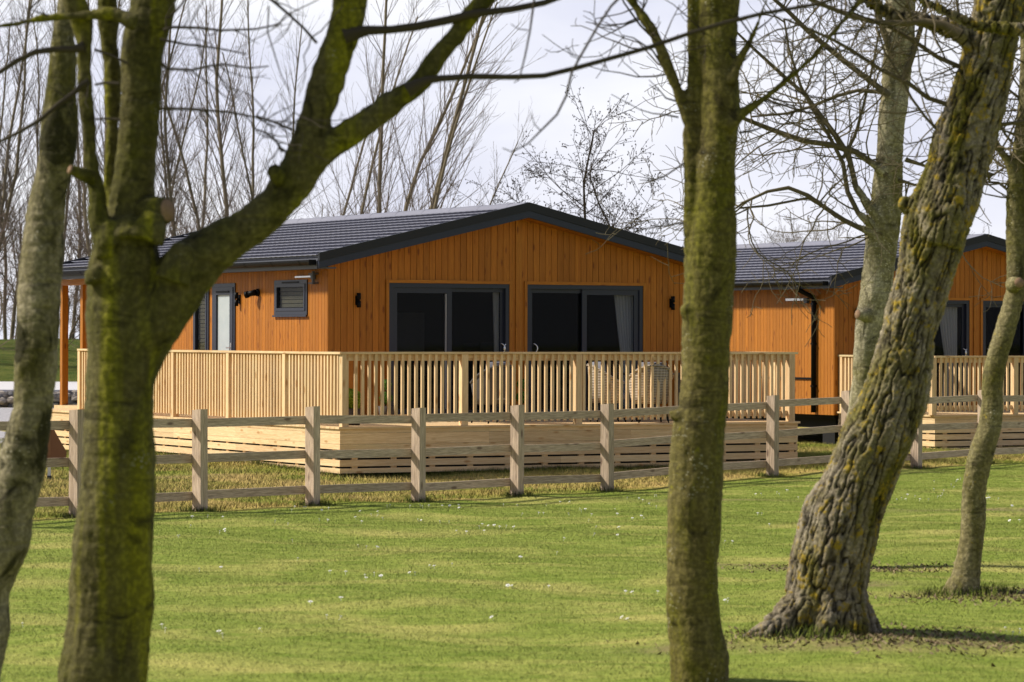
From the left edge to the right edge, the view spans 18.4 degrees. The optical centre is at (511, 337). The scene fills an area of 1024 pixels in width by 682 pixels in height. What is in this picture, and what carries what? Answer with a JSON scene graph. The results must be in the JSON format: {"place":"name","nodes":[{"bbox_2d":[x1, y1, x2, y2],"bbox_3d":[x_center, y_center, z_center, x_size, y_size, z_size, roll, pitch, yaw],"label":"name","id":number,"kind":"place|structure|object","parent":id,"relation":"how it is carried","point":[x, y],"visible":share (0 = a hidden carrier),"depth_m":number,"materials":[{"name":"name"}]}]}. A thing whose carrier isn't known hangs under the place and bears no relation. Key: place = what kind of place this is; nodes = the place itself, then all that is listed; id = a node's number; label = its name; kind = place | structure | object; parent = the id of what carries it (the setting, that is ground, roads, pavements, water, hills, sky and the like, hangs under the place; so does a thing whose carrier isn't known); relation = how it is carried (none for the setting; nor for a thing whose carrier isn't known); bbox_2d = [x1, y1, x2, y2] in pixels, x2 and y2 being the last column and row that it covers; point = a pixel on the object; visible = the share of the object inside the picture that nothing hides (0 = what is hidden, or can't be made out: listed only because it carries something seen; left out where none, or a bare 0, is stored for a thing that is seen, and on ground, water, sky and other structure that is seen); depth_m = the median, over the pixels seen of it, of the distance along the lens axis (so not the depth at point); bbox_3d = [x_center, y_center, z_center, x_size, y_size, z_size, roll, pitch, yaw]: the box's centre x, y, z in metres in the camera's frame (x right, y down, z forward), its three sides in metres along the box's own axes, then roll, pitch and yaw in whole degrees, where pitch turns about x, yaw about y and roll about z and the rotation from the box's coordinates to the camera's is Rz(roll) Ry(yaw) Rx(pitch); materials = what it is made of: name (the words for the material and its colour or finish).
{"place":"outdoors","nodes":[
{"label":"outdoors","id":0,"kind":"place"},
{"bbox_2d":[0,0,21,171],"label":"tree","id":1,"kind":"object","parent":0,"point":[16,92],"visible":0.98,"depth_m":112.17,"materials":[{"name":"brown plant"}]},
{"bbox_2d":[0,382,76,391],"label":"path","id":2,"kind":"structure","parent":0,"point":[9,386],"depth_m":95.58,"materials":[{"name":"white concrete"}]},
{"bbox_2d":[0,339,79,381],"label":"grass bank","id":3,"kind":"structure","parent":0,"point":[6,366],"depth_m":111.37,"materials":[{"name":"green plant"}]},
{"bbox_2d":[0,236,16,335],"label":"tree","id":4,"kind":"object","parent":3,"relation":"on","point":[6,313],"visible":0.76,"depth_m":113.07,"materials":[{"name":"brown plant"}]},
{"bbox_2d":[0,264,16,325],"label":"tree","id":5,"kind":"object","parent":3,"relation":"on","point":[6,291],"visible":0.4,"depth_m":130.49,"materials":[{"name":"brown plant"}]},
{"bbox_2d":[0,212,18,350],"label":"tree","id":6,"kind":"object","parent":3,"relation":"on","point":[2,304],"visible":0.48,"depth_m":104.08,"materials":[{"name":"brown plant"}]},
{"bbox_2d":[0,220,21,327],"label":"tree","id":7,"kind":"object","parent":3,"relation":"on","point":[15,296],"visible":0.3,"depth_m":128.17,"materials":[{"name":"brown plant"}]},
{"bbox_2d":[0,208,24,330],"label":"tree","id":8,"kind":"object","parent":3,"relation":"on","point":[9,257],"visible":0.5,"depth_m":116.30,"materials":[{"name":"brown plant"}]},
{"bbox_2d":[0,0,36,160],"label":"tree","id":9,"kind":"object","parent":3,"relation":"on","point":[13,76],"visible":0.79,"depth_m":124.86,"materials":[{"name":"brown plant"}]},
{"bbox_2d":[0,9,40,338],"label":"tree","id":10,"kind":"object","parent":3,"relation":"on","point":[6,247],"visible":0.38,"depth_m":136.50,"materials":[{"name":"brown plant"}]},
{"bbox_2d":[0,0,55,260],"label":"tree","id":11,"kind":"object","parent":3,"relation":"on","point":[11,129],"visible":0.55,"depth_m":132.91,"materials":[{"name":"brown plant"}]},
{"bbox_2d":[0,0,76,338],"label":"tree","id":12,"kind":"object","parent":3,"relation":"on","point":[12,327],"visible":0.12,"depth_m":144.50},
{"bbox_2d":[0,186,79,349],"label":"tree","id":13,"kind":"object","parent":3,"relation":"on","point":[20,237],"visible":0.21,"depth_m":113.74,"materials":[{"name":"brown plant"}]},
{"bbox_2d":[1,209,78,320],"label":"tree","id":14,"kind":"object","parent":3,"relation":"on","point":[19,259],"visible":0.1,"depth_m":135.96,"materials":[{"name":"brown plant"}]},
{"bbox_2d":[0,0,81,262],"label":"tree","id":15,"kind":"object","parent":3,"relation":"on","point":[17,171],"visible":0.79,"depth_m":124.13,"materials":[{"name":"brown plant"}]},
{"bbox_2d":[2,0,80,262],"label":"tree","id":16,"kind":"object","parent":3,"relation":"on","point":[39,89],"visible":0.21,"depth_m":130.84,"materials":[{"name":"brown plant"}]},
{"bbox_2d":[0,204,86,338],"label":"tree","id":17,"kind":"object","parent":3,"relation":"on","point":[16,290],"visible":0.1,"depth_m":135.87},
{"bbox_2d":[0,231,91,333],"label":"tree","id":18,"kind":"object","parent":3,"relation":"on","point":[64,279],"visible":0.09,"depth_m":127.98,"materials":[{"name":"brown plant"}]},
{"bbox_2d":[14,27,83,259],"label":"tree","id":19,"kind":"object","parent":3,"relation":"on","point":[35,154],"visible":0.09,"depth_m":139.94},
{"bbox_2d":[28,0,103,338],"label":"tree","id":20,"kind":"object","parent":3,"relation":"on","point":[68,194],"visible":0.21,"depth_m":126.78,"materials":[{"name":"brown plant"}]},
{"bbox_2d":[42,1,103,338],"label":"tree","id":21,"kind":"object","parent":3,"relation":"on","point":[73,337],"visible":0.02,"depth_m":142.07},
{"bbox_2d":[63,180,86,339],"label":"tree","id":22,"kind":"object","parent":3,"relation":"on","point":[75,251],"visible":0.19,"depth_m":125.38,"materials":[{"name":"brown plant"}]},
{"bbox_2d":[34,0,118,259],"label":"tree","id":23,"kind":"object","parent":3,"relation":"on","point":[83,187],"visible":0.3,"depth_m":107.32,"materials":[{"name":"brown plant"}]},
{"bbox_2d":[64,215,91,252],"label":"tree","id":24,"kind":"object","parent":3,"relation":"on","point":[75,233],"visible":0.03,"depth_m":118.12,"materials":[{"name":"brown plant"}]},
{"bbox_2d":[65,205,91,331],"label":"tree","id":25,"kind":"object","parent":3,"relation":"on","point":[69,259],"visible":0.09,"depth_m":110.16,"materials":[{"name":"brown plant"}]},
{"bbox_2d":[69,193,91,301],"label":"tree","id":26,"kind":"object","parent":3,"relation":"on","point":[75,221],"visible":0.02,"depth_m":137.91,"materials":[{"name":"brown plant"}]},
{"bbox_2d":[67,3,123,251],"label":"tree","id":27,"kind":"object","parent":3,"relation":"on","point":[97,103],"visible":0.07,"depth_m":135.17,"materials":[{"name":"brown plant"}]},
{"bbox_2d":[68,0,129,249],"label":"tree","id":28,"kind":"object","parent":3,"relation":"on","point":[120,29],"visible":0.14,"depth_m":131.40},
{"bbox_2d":[68,222,190,339],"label":"tree","id":29,"kind":"object","parent":3,"relation":"on","point":[71,334],"visible":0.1,"depth_m":122.61,"materials":[{"name":"brown plant"}]},
{"bbox_2d":[72,204,197,323],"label":"tree","id":30,"kind":"object","parent":3,"relation":"on","point":[167,224],"visible":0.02,"depth_m":123.78,"materials":[{"name":"brown plant"}]},
{"bbox_2d":[94,2,186,232],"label":"tree","id":31,"kind":"object","parent":3,"relation":"on","point":[156,184],"visible":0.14,"depth_m":114.27,"materials":[{"name":"brown plant"}]},
{"bbox_2d":[82,0,212,196],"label":"tree","id":32,"kind":"object","parent":3,"relation":"on","point":[164,73],"visible":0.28,"depth_m":123.99,"materials":[{"name":"brown plant"}]},
{"bbox_2d":[155,7,202,237],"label":"tree","id":33,"kind":"object","parent":3,"relation":"on","point":[161,111],"visible":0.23,"depth_m":138.31,"materials":[{"name":"brown plant"}]},
{"bbox_2d":[162,185,198,237],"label":"tree","id":34,"kind":"object","parent":3,"relation":"on","point":[178,219],"visible":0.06,"depth_m":116.19,"materials":[{"name":"brown plant"}]},
{"bbox_2d":[119,32,242,232],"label":"tree","id":35,"kind":"object","parent":3,"relation":"on","point":[194,206],"visible":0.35,"depth_m":128.13,"materials":[{"name":"brown plant"}]},
{"bbox_2d":[155,1,214,236],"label":"tree","id":36,"kind":"object","parent":3,"relation":"on","point":[167,162],"visible":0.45,"depth_m":123.69,"materials":[{"name":"brown plant"}]},
{"bbox_2d":[167,194,216,235],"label":"tree","id":37,"kind":"object","parent":3,"relation":"on","point":[190,218],"visible":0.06,"depth_m":125.41,"materials":[{"name":"brown plant"}]},
{"bbox_2d":[161,4,238,237],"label":"tree","id":38,"kind":"object","parent":3,"relation":"on","point":[190,111],"visible":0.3,"depth_m":140.16,"materials":[{"name":"brown plant"}]},
{"bbox_2d":[182,188,220,232],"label":"tree","id":39,"kind":"object","parent":3,"relation":"on","point":[197,216],"visible":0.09,"depth_m":111.62,"materials":[{"name":"brown plant"}]},
{"bbox_2d":[175,0,239,233],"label":"tree","id":40,"kind":"object","parent":3,"relation":"on","point":[206,117],"visible":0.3,"depth_m":150.94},
{"bbox_2d":[172,131,248,225],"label":"tree","id":41,"kind":"object","parent":3,"relation":"on","point":[212,186],"visible":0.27,"depth_m":107.73,"materials":[{"name":"brown plant"}]},
{"bbox_2d":[187,190,249,231],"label":"tree","id":42,"kind":"object","parent":3,"relation":"on","point":[215,211],"visible":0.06,"depth_m":122.31,"materials":[{"name":"brown plant"}]},
{"bbox_2d":[174,0,265,228],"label":"tree","id":43,"kind":"object","parent":3,"relation":"on","point":[220,134],"visible":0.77,"depth_m":107.76,"materials":[{"name":"brown plant"}]},
{"bbox_2d":[199,25,266,213],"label":"tree","id":44,"kind":"object","parent":3,"relation":"on","point":[244,157],"visible":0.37,"depth_m":142.65,"materials":[{"name":"brown plant"}]},
{"bbox_2d":[220,0,295,218],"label":"tree","id":45,"kind":"object","parent":3,"relation":"on","point":[253,186],"visible":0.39,"depth_m":148.31,"materials":[{"name":"brown plant"}]},
{"bbox_2d":[254,2,344,218],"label":"tree","id":46,"kind":"object","parent":3,"relation":"on","point":[296,80],"visible":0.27,"depth_m":142.44,"materials":[{"name":"brown plant"}]},
{"bbox_2d":[0,0,1019,338],"label":"sky","id":47,"kind":"structure","parent":0,"point":[556,20],"materials":[{"name":"white"}]},
{"bbox_2d":[0,404,1023,681],"bbox_3d":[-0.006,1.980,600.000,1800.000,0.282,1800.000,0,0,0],"label":"ground","id":48,"kind":"structure","parent":0,"point":[506,674],"depth_m":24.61,"materials":[{"name":"green plant"}]},
{"bbox_2d":[0,408,53,442],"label":"gravel drive","id":49,"kind":"structure","parent":48,"relation":"on","point":[5,413],"depth_m":80.14,"materials":[{"name":"grey gravel"}]},
{"bbox_2d":[0,390,76,407],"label":"gabion wall","id":50,"kind":"structure","parent":48,"relation":"on","point":[6,398],"depth_m":89.33,"materials":[{"name":"stone"}]},
{"bbox_2d":[0,0,77,675],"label":"tree","id":51,"kind":"object","parent":48,"relation":"on","point":[23,451],"visible":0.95,"depth_m":16.91,"materials":[{"name":"brown plant"}]},
{"bbox_2d":[47,430,66,477],"bbox_3d":[-6.568,1.626,44.409,0.650,0.755,0.220,0,0,-8],"label":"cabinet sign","id":52,"kind":"object","parent":48,"relation":"on","point":[56,448],"visible":0.3,"depth_m":44.33,"materials":[{"name":"brown paint"}]},
{"bbox_2d":[301,178,359,217],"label":"tree","id":53,"kind":"object","parent":48,"relation":"on","point":[321,204],"visible":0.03,"depth_m":100.29,"materials":[{"name":"brown plant"}]},
{"bbox_2d":[297,193,372,216],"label":"tree","id":54,"kind":"object","parent":48,"relation":"on","point":[333,206],"visible":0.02,"depth_m":101.96,"materials":[{"name":"brown plant"}]},
{"bbox_2d":[54,202,684,414],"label":"timber lodge","id":55,"kind":"structure","parent":48,"relation":"on","point":[428,280],"depth_m":49.99,"materials":[{"name":"orange wood"}]},
{"bbox_2d":[193,290,209,349],"bbox_3d":[-5.087,0.155,52.087,0.090,2.060,0.630,0,0,-29],"label":"window","id":56,"kind":"structure","parent":55,"relation":"in","point":[198,328],"depth_m":52.17,"materials":[{"name":"grey glass"}]},
{"bbox_2d":[212,283,235,352],"bbox_3d":[-4.652,0.182,51.282,0.110,2.110,0.900,0,0,-29],"label":"door","id":57,"kind":"structure","parent":55,"relation":"in","point":[223,308],"depth_m":51.28,"materials":[{"name":"grey glass"}]},
{"bbox_2d":[272,279,307,316],"bbox_3d":[-3.406,-0.605,49.051,0.105,0.570,1.230,0,0,-29],"label":"window","id":58,"kind":"structure","parent":55,"relation":"in","point":[278,312],"depth_m":49.08,"materials":[{"name":"grey glass"}]},
{"bbox_2d":[389,283,508,414],"bbox_3d":[-0.977,0.207,48.945,2.100,2.080,0.134,0,0,-29],"label":"patio door","id":59,"kind":"structure","parent":55,"relation":"in","point":[394,288],"depth_m":48.93,"materials":[{"name":"grey glass"}]},
{"bbox_2d":[493,292,498,409],"bbox_3d":[-0.258,0.219,49.490,0.090,2.000,0.060,0,0,-29],"label":"curtain","id":60,"kind":"object","parent":55,"relation":"hanging from","point":[496,318],"visible":0.49,"depth_m":49.48,"materials":[{"name":"grey fabric"}]},
{"bbox_2d":[527,285,642,411],"bbox_3d":[1.148,0.213,50.125,2.120,2.080,0.134,0,0,-29],"label":"patio door","id":61,"kind":"structure","parent":55,"relation":"in","point":[637,291],"depth_m":50.12,"materials":[{"name":"grey glass"}]},
{"bbox_2d":[614,295,632,406],"bbox_3d":[1.775,0.225,50.618,0.360,2.000,0.060,0,0,-29],"label":"curtain","id":62,"kind":"object","parent":55,"relation":"hanging from","point":[624,310],"visible":0.52,"depth_m":50.63,"materials":[{"name":"grey fabric"}]},
{"bbox_2d":[319,13,424,216],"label":"tree","id":63,"kind":"object","parent":48,"relation":"on","point":[350,191],"visible":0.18,"depth_m":95.75,"materials":[{"name":"brown plant"}]},
{"bbox_2d":[303,0,445,215],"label":"tree","id":64,"kind":"object","parent":48,"relation":"on","point":[366,190],"visible":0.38,"depth_m":92.47,"materials":[{"name":"brown plant"}]},
{"bbox_2d":[317,0,445,216],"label":"tree","id":65,"kind":"object","parent":48,"relation":"on","point":[378,198],"visible":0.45,"depth_m":87.76,"materials":[{"name":"brown plant"}]},
{"bbox_2d":[0,0,833,681],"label":"tree","id":66,"kind":"object","parent":48,"relation":"on","point":[142,302],"visible":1,"depth_m":15.08,"materials":[{"name":"brown plant"}]},
{"bbox_2d":[51,349,799,473],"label":"timber deck","id":67,"kind":"structure","parent":48,"relation":"on","point":[228,384],"depth_m":46.71,"materials":[{"name":"beige wood"}]},
{"bbox_2d":[349,388,360,424],"bbox_3d":[-2.321,0.994,45.754,0.354,0.539,0.356,0,0,0],"label":"topiary plant","id":68,"kind":"object","parent":67,"relation":"on","point":[351,401],"visible":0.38,"depth_m":45.63,"materials":[{"name":"green plant"}]},
{"bbox_2d":[378,379,393,414],"bbox_3d":[-1.886,0.940,47.400,0.240,0.650,0.236,0,0,0],"label":"topiary plant","id":69,"kind":"object","parent":67,"relation":"on","point":[385,397],"visible":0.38,"depth_m":47.34,"materials":[{"name":"green plant"}]},
{"bbox_2d":[470,362,511,423],"bbox_3d":[-0.266,0.815,46.973,0.702,0.915,0.591,0,0,-35],"label":"rattan chair","id":70,"kind":"object","parent":67,"relation":"on","point":[497,385],"visible":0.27,"depth_m":46.76,"materials":[{"name":"grey wicker"}]},
{"bbox_2d":[516,379,529,420],"bbox_3d":[0.156,0.945,48.400,0.240,0.650,0.236,0,0,0],"label":"topiary plant","id":71,"kind":"object","parent":67,"relation":"on","point":[523,392],"visible":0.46,"depth_m":48.35,"materials":[{"name":"green plant"}]},
{"bbox_2d":[586,362,625,421],"bbox_3d":[1.421,0.820,47.993,0.591,0.915,0.701,0,0,-12],"label":"rattan chair","id":72,"kind":"object","parent":67,"relation":"on","point":[599,386],"visible":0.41,"depth_m":47.74,"materials":[{"name":"grey wicker"}]},
{"bbox_2d":[611,372,680,420],"bbox_3d":[2.066,0.908,48.750,0.840,0.735,0.840,0,0,-29],"label":"patio table","id":73,"kind":"object","parent":67,"relation":"on","point":[624,373],"visible":0.19,"depth_m":48.57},
{"bbox_2d":[629,362,673,422],"bbox_3d":[2.082,0.822,47.567,0.702,0.915,0.591,0,0,-12],"label":"rattan chair","id":74,"kind":"object","parent":67,"relation":"on","point":[661,372],"visible":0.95,"depth_m":47.35,"materials":[{"name":"grey wicker"}]},
{"bbox_2d":[366,0,524,212],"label":"tree","id":75,"kind":"object","parent":48,"relation":"on","point":[475,40],"visible":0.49,"depth_m":86.29,"materials":[{"name":"brown plant"}]},
{"bbox_2d":[374,0,527,210],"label":"tree","id":76,"kind":"object","parent":48,"relation":"on","point":[435,203],"visible":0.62,"depth_m":86.22,"materials":[{"name":"brown plant"}]},
{"bbox_2d":[368,0,552,212],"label":"tree","id":77,"kind":"object","parent":48,"relation":"on","point":[441,117],"visible":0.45,"depth_m":89.64,"materials":[{"name":"brown plant"}]},
{"bbox_2d":[466,104,544,205],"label":"tree","id":78,"kind":"object","parent":48,"relation":"on","point":[498,185],"visible":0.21,"depth_m":88.46,"materials":[{"name":"brown plant"}]},
{"bbox_2d":[0,390,1023,517],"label":"post and rail fence","id":79,"kind":"object","parent":48,"relation":"on","point":[200,422],"visible":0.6,"depth_m":40.19,"materials":[{"name":"brown wood"}]},
{"bbox_2d":[446,166,582,215],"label":"tree","id":80,"kind":"object","parent":48,"relation":"on","point":[456,186],"visible":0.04,"depth_m":88.23,"materials":[{"name":"brown wood"}]},
{"bbox_2d":[45,450,1023,650],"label":"grass tufts","id":81,"kind":"object","parent":48,"relation":"on","point":[806,632],"visible":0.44,"depth_m":36.85,"materials":[{"name":"green plant"}]},
{"bbox_2d":[491,74,683,246],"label":"tree","id":82,"kind":"object","parent":48,"relation":"on","point":[585,178],"visible":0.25,"depth_m":81.70,"materials":[{"name":"brown wood"}]},
{"bbox_2d":[515,127,683,240],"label":"tree","id":83,"kind":"object","parent":48,"relation":"on","point":[599,206],"visible":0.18,"depth_m":86.70,"materials":[{"name":"brown wood"}]},
{"bbox_2d":[542,0,907,681],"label":"tree","id":84,"kind":"object","parent":48,"relation":"on","point":[713,114],"visible":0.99,"depth_m":18.29,"materials":[{"name":"brown plant"}]},
{"bbox_2d":[752,214,812,243],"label":"tree","id":85,"kind":"object","parent":48,"relation":"on","point":[781,235],"visible":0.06,"depth_m":166.99,"materials":[{"name":"brown plant"}]},
{"bbox_2d":[764,204,823,242],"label":"tree","id":86,"kind":"object","parent":48,"relation":"on","point":[791,233],"visible":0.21,"depth_m":171.97,"materials":[{"name":"brown plant"}]},
{"bbox_2d":[585,0,1013,416],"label":"tree","id":87,"kind":"object","parent":48,"relation":"on","point":[881,231],"visible":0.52,"depth_m":28.18,"materials":[{"name":"brown plant"}]},
{"bbox_2d":[605,560,1023,666],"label":"bark litter","id":88,"kind":"object","parent":48,"relation":"on","point":[880,636],"visible":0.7,"depth_m":20.91,"materials":[{"name":"brown plant"}]},
{"bbox_2d":[778,201,851,241],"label":"tree","id":89,"kind":"object","parent":48,"relation":"on","point":[836,237],"visible":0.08,"depth_m":178.69,"materials":[{"name":"brown plant"}]},
{"bbox_2d":[674,0,1023,636],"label":"tree","id":90,"kind":"object","parent":48,"relation":"on","point":[841,516],"visible":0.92,"depth_m":21.03,"materials":[{"name":"brown plant"}]},
{"bbox_2d":[726,234,1023,444],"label":"timber lodge","id":91,"kind":"structure","parent":48,"relation":"on","point":[769,326],"depth_m":60.76,"materials":[{"name":"orange wood"}]},
{"bbox_2d":[940,307,956,396],"bbox_3d":[8.329,0.338,60.694,0.450,2.000,0.060,0,0,-29],"label":"curtain","id":92,"kind":"object","parent":91,"relation":"hanging from","point":[948,325],"visible":0.54,"depth_m":60.71,"materials":[{"name":"grey fabric"}]},
{"bbox_2d":[937,300,968,405],"bbox_3d":[7.829,0.327,60.271,2.100,2.080,0.134,0,0,-29],"label":"patio door","id":93,"kind":"structure","parent":91,"relation":"in","point":[964,304],"depth_m":60.74,"materials":[{"name":"black glass"}]},
{"bbox_2d":[983,301,1023,404],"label":"patio door","id":94,"kind":"structure","parent":91,"relation":"in","point":[985,303],"depth_m":61.03,"materials":[{"name":"black glass"}]},
{"bbox_2d":[837,355,1023,449],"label":"timber deck","id":95,"kind":"structure","parent":48,"relation":"on","point":[957,438],"depth_m":57.03,"materials":[{"name":"beige wood"}]},
{"bbox_2d":[857,0,1023,594],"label":"tree","id":96,"kind":"object","parent":48,"relation":"on","point":[966,573],"visible":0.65,"depth_m":24.92,"materials":[{"name":"brown plant"}]},
{"bbox_2d":[0,437,1023,518],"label":"rough grass","id":97,"kind":"structure","parent":0,"point":[809,449],"depth_m":43.87,"materials":[{"name":"green plant"}]}
]}

